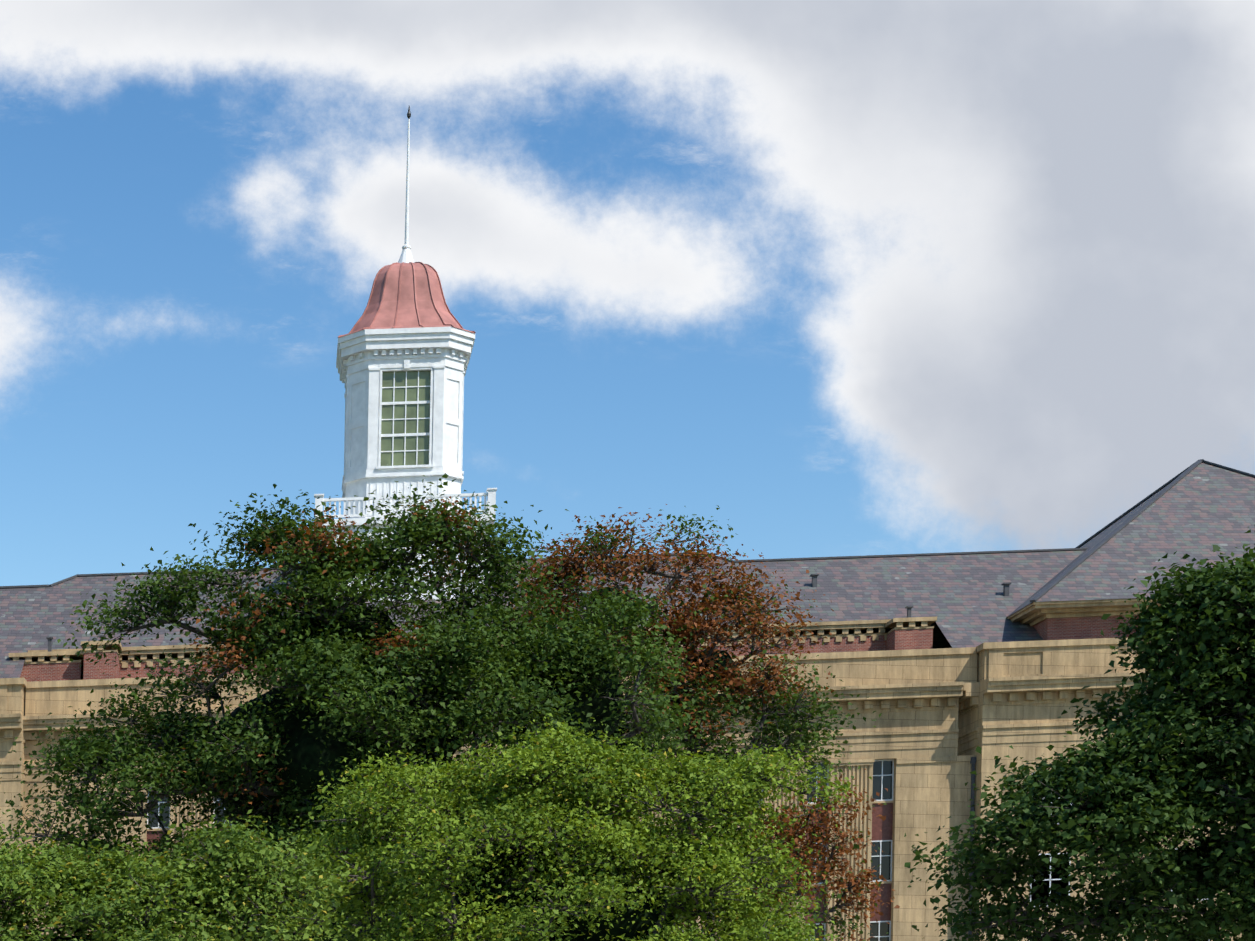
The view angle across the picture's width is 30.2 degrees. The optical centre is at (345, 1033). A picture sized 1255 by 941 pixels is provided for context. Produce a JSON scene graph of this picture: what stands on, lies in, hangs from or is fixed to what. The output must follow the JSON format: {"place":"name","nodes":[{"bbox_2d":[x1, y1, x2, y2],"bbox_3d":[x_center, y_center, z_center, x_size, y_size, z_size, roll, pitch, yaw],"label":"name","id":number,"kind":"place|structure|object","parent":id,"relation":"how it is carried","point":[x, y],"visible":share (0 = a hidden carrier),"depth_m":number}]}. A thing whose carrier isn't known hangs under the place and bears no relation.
{"place":"outdoors","nodes":[
{"label":"outdoors","id":0,"kind":"place"},
{"bbox_2d":[0,809,366,940],"bbox_3d":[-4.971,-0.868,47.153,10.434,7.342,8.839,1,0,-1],"label":"green tree","id":1,"kind":"object","parent":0,"point":[99,877],"depth_m":45.23},
{"bbox_2d":[1,933,104,940],"bbox_3d":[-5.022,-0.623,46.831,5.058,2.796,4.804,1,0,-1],"label":"bush","id":2,"kind":"object","parent":1,"relation":"attached to","point":[67,938],"visible":0.33,"depth_m":45.59},
{"bbox_2d":[0,473,716,940],"bbox_3d":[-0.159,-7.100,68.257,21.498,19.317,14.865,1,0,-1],"label":"oak tree","id":3,"kind":"object","parent":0,"point":[506,659],"depth_m":66.76},
{"bbox_2d":[210,604,625,940],"bbox_3d":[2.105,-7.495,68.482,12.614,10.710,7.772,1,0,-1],"label":"tree","id":4,"kind":"object","parent":3,"relation":"attached to","point":[308,748],"visible":0.17,"depth_m":67.09},
{"bbox_2d":[280,709,871,940],"bbox_3d":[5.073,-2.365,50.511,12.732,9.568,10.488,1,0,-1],"label":"locust tree","id":5,"kind":"object","parent":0,"point":[720,857],"depth_m":48.81},
{"bbox_2d":[449,840,674,940],"bbox_3d":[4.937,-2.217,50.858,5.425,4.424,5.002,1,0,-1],"label":"tree","id":6,"kind":"object","parent":5,"relation":"attached to","point":[615,930],"visible":0.15,"depth_m":49.24},
{"bbox_2d":[0,644,1241,940],"bbox_3d":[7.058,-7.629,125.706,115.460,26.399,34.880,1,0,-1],"label":"library stone walls","id":7,"kind":"structure","parent":0,"point":[938,720],"depth_m":109.87},
{"bbox_2d":[146,803,892,927],"bbox_3d":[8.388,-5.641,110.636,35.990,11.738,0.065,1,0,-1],"label":"library spandrels","id":8,"kind":"object","parent":7,"relation":"in","point":[882,829],"visible":0.06,"depth_m":111.01},
{"bbox_2d":[0,598,1171,940],"bbox_3d":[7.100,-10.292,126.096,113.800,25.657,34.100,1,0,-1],"label":"cornice","id":9,"kind":"structure","parent":7,"relation":"attached to","point":[1030,614],"depth_m":110.62},
{"bbox_2d":[20,615,1219,681],"bbox_3d":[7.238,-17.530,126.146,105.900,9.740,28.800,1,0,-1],"label":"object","id":10,"kind":"object","parent":7,"relation":"on","point":[1049,629],"visible":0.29,"depth_m":113.86},
{"bbox_2d":[0,462,1254,677],"bbox_3d":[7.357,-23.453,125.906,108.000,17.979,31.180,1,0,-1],"label":"roof","id":11,"kind":"structure","parent":7,"relation":"on","point":[1200,510],"depth_m":119.15},
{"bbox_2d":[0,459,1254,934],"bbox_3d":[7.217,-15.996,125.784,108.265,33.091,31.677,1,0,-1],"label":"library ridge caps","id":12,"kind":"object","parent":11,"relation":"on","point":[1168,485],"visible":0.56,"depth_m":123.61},
{"bbox_2d":[314,119,496,600],"bbox_3d":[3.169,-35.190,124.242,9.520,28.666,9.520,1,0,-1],"label":"cupola","id":13,"kind":"object","parent":12,"relation":"on","point":[366,358],"visible":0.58,"depth_m":121.19},
{"bbox_2d":[336,262,475,354],"bbox_3d":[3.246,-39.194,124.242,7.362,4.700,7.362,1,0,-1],"label":"cupola roof","id":14,"kind":"structure","parent":13,"relation":"on","point":[407,295],"depth_m":122.28},
{"bbox_2d":[381,370,430,465],"bbox_3d":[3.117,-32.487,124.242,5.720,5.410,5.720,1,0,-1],"label":"cupola window panes","id":15,"kind":"object","parent":13,"relation":"in","point":[411,412],"visible":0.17,"depth_m":121.38},
{"bbox_2d":[407,106,410,118],"bbox_3d":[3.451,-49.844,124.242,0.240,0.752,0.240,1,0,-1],"label":"finial","id":16,"kind":"object","parent":13,"relation":"on","point":[409,114],"visible":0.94,"depth_m":124.18},
{"bbox_2d":[147,759,1209,940],"bbox_3d":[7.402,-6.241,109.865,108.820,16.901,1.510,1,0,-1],"label":"window frames","id":17,"kind":"structure","parent":7,"relation":"in","point":[880,841],"depth_m":110.99},
{"bbox_2d":[148,761,1209,940],"bbox_3d":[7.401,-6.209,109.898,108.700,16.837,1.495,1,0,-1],"label":"window panes","id":18,"kind":"structure","parent":17,"relation":"in","point":[886,845],"depth_m":111.05},
{"bbox_2d":[0,0,1254,585],"label":"sky","id":19,"kind":"structure","parent":0,"point":[836,278]},
{"bbox_2d":[497,504,899,940],"bbox_3d":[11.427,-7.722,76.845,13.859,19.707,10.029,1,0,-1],"label":"tree","id":20,"kind":"object","parent":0,"point":[731,702],"depth_m":75.63},
{"bbox_2d":[590,586,740,814],"bbox_3d":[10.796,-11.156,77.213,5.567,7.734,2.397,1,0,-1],"label":"tree","id":21,"kind":"object","parent":20,"relation":"attached to","point":[725,657],"visible":0.06,"depth_m":76.49},
{"bbox_2d":[904,527,1254,940],"bbox_3d":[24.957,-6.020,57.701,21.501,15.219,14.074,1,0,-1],"label":"oak tree","id":22,"kind":"object","parent":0,"point":[1164,804],"depth_m":55.35},
{"bbox_2d":[1230,715,1254,939],"bbox_3d":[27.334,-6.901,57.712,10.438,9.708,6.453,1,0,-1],"label":"tree","id":23,"kind":"object","parent":22,"relation":"attached to","point":[1240,823],"visible":0.04,"depth_m":57.07}
]}

